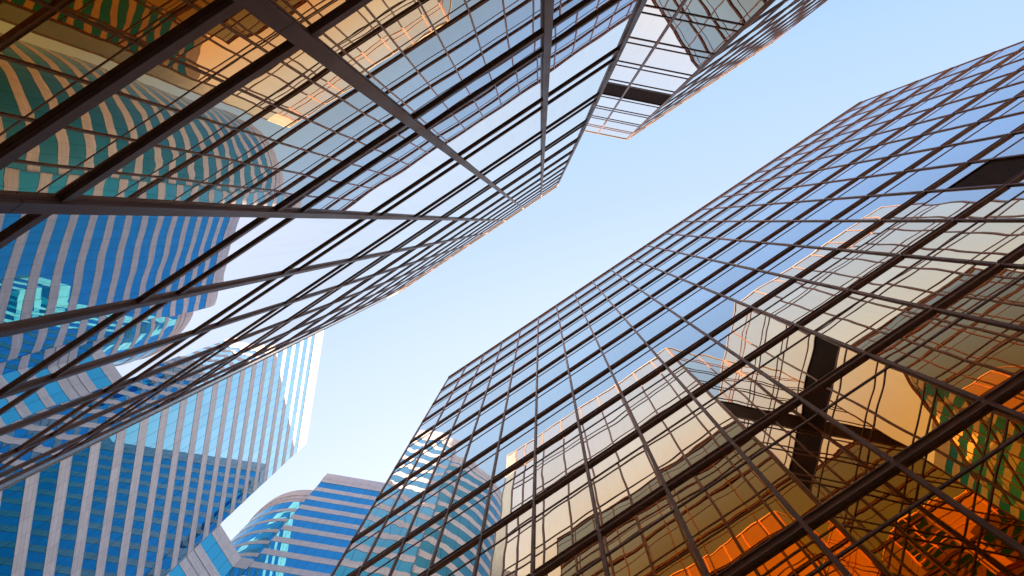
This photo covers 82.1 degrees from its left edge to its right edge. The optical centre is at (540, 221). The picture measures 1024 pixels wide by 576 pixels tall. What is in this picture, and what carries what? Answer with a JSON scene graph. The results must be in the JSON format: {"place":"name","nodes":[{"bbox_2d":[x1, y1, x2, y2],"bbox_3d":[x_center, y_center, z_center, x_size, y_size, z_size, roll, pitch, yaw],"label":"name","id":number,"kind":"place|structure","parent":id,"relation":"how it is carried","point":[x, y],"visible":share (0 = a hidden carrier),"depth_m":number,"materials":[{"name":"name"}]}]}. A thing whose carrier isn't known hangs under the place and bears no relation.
{"place":"outdoors","nodes":[
{"label":"outdoors","id":0,"kind":"place"},
{"bbox_2d":[0,330,323,575],"bbox_3d":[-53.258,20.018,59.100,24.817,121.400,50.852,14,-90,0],"label":"striped tower","id":1,"kind":"structure","parent":0,"point":[165,492],"depth_m":71.46,"materials":[{"name":"white stone"}]},
{"bbox_2d":[0,479,25,575],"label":"window","id":2,"kind":"structure","parent":1,"relation":"in","point":[11,500],"depth_m":49.63,"materials":[{"name":"blue glass"}]},
{"bbox_2d":[24,462,59,575],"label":"window","id":3,"kind":"structure","parent":1,"relation":"in","point":[47,483],"depth_m":53.03,"materials":[{"name":"blue glass"}]},
{"bbox_2d":[54,447,89,575],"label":"window","id":4,"kind":"structure","parent":1,"relation":"in","point":[79,463],"depth_m":56.65,"materials":[{"name":"blue glass"}]},
{"bbox_2d":[80,434,116,575],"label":"window","id":5,"kind":"structure","parent":1,"relation":"in","point":[107,446],"depth_m":60.26,"materials":[{"name":"blue glass"}]},
{"bbox_2d":[104,422,139,575],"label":"window","id":6,"kind":"structure","parent":1,"relation":"in","point":[131,437],"depth_m":63.88,"materials":[{"name":"blue glass"}]},
{"bbox_2d":[125,412,160,575],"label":"window","id":7,"kind":"structure","parent":1,"relation":"in","point":[153,424],"depth_m":67.48,"materials":[{"name":"blue glass"}]},
{"bbox_2d":[143,402,179,575],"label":"window","id":8,"kind":"structure","parent":1,"relation":"in","point":[173,413],"depth_m":71.10,"materials":[{"name":"blue glass"}]},
{"bbox_2d":[160,394,196,575],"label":"window","id":9,"kind":"structure","parent":1,"relation":"in","point":[191,401],"depth_m":74.71,"materials":[{"name":"blue glass"}]},
{"bbox_2d":[177,386,212,563],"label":"window","id":10,"kind":"structure","parent":1,"relation":"in","point":[207,394],"depth_m":78.32,"materials":[{"name":"blue glass"}]},
{"bbox_2d":[193,379,226,548],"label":"window","id":11,"kind":"structure","parent":1,"relation":"in","point":[222,385],"depth_m":81.94,"materials":[{"name":"blue glass"}]},
{"bbox_2d":[208,372,239,534],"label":"window","id":12,"kind":"structure","parent":1,"relation":"in","point":[235,380],"depth_m":85.56,"materials":[{"name":"blue glass"}]},
{"bbox_2d":[222,366,251,521],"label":"window","id":13,"kind":"structure","parent":1,"relation":"in","point":[247,377],"depth_m":89.18,"materials":[{"name":"blue glass"}]},
{"bbox_2d":[235,360,263,508],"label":"window","id":14,"kind":"structure","parent":1,"relation":"in","point":[259,365],"depth_m":92.80,"materials":[{"name":"blue glass"}]},
{"bbox_2d":[246,355,273,498],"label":"window","id":15,"kind":"structure","parent":1,"relation":"in","point":[270,360],"depth_m":96.41,"materials":[{"name":"blue glass"}]},
{"bbox_2d":[257,351,282,488],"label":"window","id":16,"kind":"structure","parent":1,"relation":"in","point":[279,358],"depth_m":100.03,"materials":[{"name":"blue glass"}]},
{"bbox_2d":[267,346,291,478],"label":"window","id":17,"kind":"structure","parent":1,"relation":"in","point":[287,361],"depth_m":103.66,"materials":[{"name":"blue glass"}]},
{"bbox_2d":[276,342,299,470],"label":"window","id":18,"kind":"structure","parent":1,"relation":"in","point":[297,347],"depth_m":107.26,"materials":[{"name":"blue glass"}]},
{"bbox_2d":[285,338,307,461],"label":"window","id":19,"kind":"structure","parent":1,"relation":"in","point":[304,349],"depth_m":110.88,"materials":[{"name":"blue glass"}]},
{"bbox_2d":[293,335,314,454],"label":"window","id":20,"kind":"structure","parent":1,"relation":"in","point":[312,337],"depth_m":114.37,"materials":[{"name":"blue glass"}]},
{"bbox_2d":[0,0,827,491],"bbox_3d":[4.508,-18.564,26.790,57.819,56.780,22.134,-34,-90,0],"label":"gold tower","id":21,"kind":"structure","parent":0,"point":[196,196],"depth_m":6.78,"materials":[{"name":"mirror"}]},
{"bbox_2d":[220,0,1023,540],"label":"sky","id":22,"kind":"structure","parent":0,"point":[382,367],"materials":[{"name":"blue"}]},
{"bbox_2d":[330,41,1023,575],"bbox_3d":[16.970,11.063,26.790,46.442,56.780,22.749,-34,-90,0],"label":"gold tower","id":23,"kind":"structure","parent":0,"point":[804,357],"depth_m":18.32,"materials":[{"name":"mirror"}]},
{"label":"ground","id":24,"kind":"structure","parent":0,"visible":0},
{"bbox_2d":[165,525,253,575],"bbox_3d":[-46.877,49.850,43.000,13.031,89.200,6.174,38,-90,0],"label":"link block","id":25,"kind":"structure","parent":24,"relation":"on","point":[214,552],"depth_m":83.45,"materials":[{"name":"grey concrete"}]},
{"bbox_2d":[168,564,185,575],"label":"window","id":26,"kind":"structure","parent":25,"relation":"in","point":[176,571],"depth_m":76.77,"materials":[{"name":"blue glass"}]},
{"bbox_2d":[199,533,245,575],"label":"window","id":27,"kind":"structure","parent":25,"relation":"in","point":[209,544],"depth_m":83.90,"materials":[{"name":"blue glass"}]},
{"bbox_2d":[231,473,384,575],"bbox_3d":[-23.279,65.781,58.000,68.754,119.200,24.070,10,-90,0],"label":"striped tower","id":28,"kind":"structure","parent":24,"relation":"on","point":[303,533],"depth_m":98.48,"materials":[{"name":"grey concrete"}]},
{"bbox_2d":[242,556,256,559],"bbox_3d":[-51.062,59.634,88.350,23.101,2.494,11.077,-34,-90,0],"label":"bay window","id":29,"kind":"structure","parent":28,"relation":"in","point":[249,557],"depth_m":89.33,"materials":[{"name":"blue glass"}]},
{"bbox_2d":[236,544,267,552],"bbox_3d":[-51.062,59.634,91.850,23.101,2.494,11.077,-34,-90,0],"label":"bay window","id":30,"kind":"structure","parent":28,"relation":"in","point":[251,548],"depth_m":91.93,"materials":[{"name":"blue glass"}]},
{"bbox_2d":[232,532,276,545],"bbox_3d":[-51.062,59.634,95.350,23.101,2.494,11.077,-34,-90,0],"label":"bay window","id":31,"kind":"structure","parent":28,"relation":"in","point":[268,536],"depth_m":95.40,"materials":[{"name":"blue glass"}]},
{"bbox_2d":[231,521,285,541],"bbox_3d":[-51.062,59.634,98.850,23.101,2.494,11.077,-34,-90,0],"label":"bay window","id":32,"kind":"structure","parent":28,"relation":"in","point":[276,524],"depth_m":98.86,"materials":[{"name":"blue glass"}]},
{"bbox_2d":[239,511,294,532],"bbox_3d":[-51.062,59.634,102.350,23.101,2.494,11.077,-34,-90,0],"label":"bay window","id":33,"kind":"structure","parent":28,"relation":"in","point":[284,514],"depth_m":102.42,"materials":[{"name":"blue glass"}]},
{"bbox_2d":[242,567,299,575],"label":"window","id":34,"kind":"structure","parent":28,"relation":"in","point":[250,571],"depth_m":85.16,"materials":[{"name":"blue glass"}]},
{"bbox_2d":[250,502,302,521],"bbox_3d":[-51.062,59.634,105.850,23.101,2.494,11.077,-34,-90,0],"label":"bay window","id":35,"kind":"structure","parent":28,"relation":"in","point":[296,505],"depth_m":105.85,"materials":[{"name":"blue glass"}]},
{"bbox_2d":[254,553,335,573],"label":"window","id":36,"kind":"structure","parent":28,"relation":"in","point":[264,558],"depth_m":88.27,"materials":[{"name":"blue glass"}]},
{"bbox_2d":[265,541,342,559],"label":"window","id":37,"kind":"structure","parent":28,"relation":"in","point":[272,545],"depth_m":91.77,"materials":[{"name":"blue glass"}]},
{"bbox_2d":[275,529,350,547],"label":"window","id":38,"kind":"structure","parent":28,"relation":"in","point":[282,533],"depth_m":95.28,"materials":[{"name":"blue glass"}]},
{"bbox_2d":[285,519,356,535],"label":"window","id":39,"kind":"structure","parent":28,"relation":"in","point":[292,522],"depth_m":98.79,"materials":[{"name":"blue glass"}]},
{"bbox_2d":[294,509,363,524],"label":"window","id":40,"kind":"structure","parent":28,"relation":"in","point":[302,512],"depth_m":102.27,"materials":[{"name":"blue glass"}]},
{"bbox_2d":[302,499,368,514],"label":"window","id":41,"kind":"structure","parent":28,"relation":"in","point":[308,502],"depth_m":105.78,"materials":[{"name":"blue glass"}]},
{"bbox_2d":[310,490,374,505],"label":"window","id":42,"kind":"structure","parent":28,"relation":"in","point":[315,493],"depth_m":109.27,"materials":[{"name":"blue glass"}]},
{"bbox_2d":[317,482,379,496],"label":"window","id":43,"kind":"structure","parent":28,"relation":"in","point":[322,484],"depth_m":112.82,"materials":[{"name":"blue glass"}]}
]}

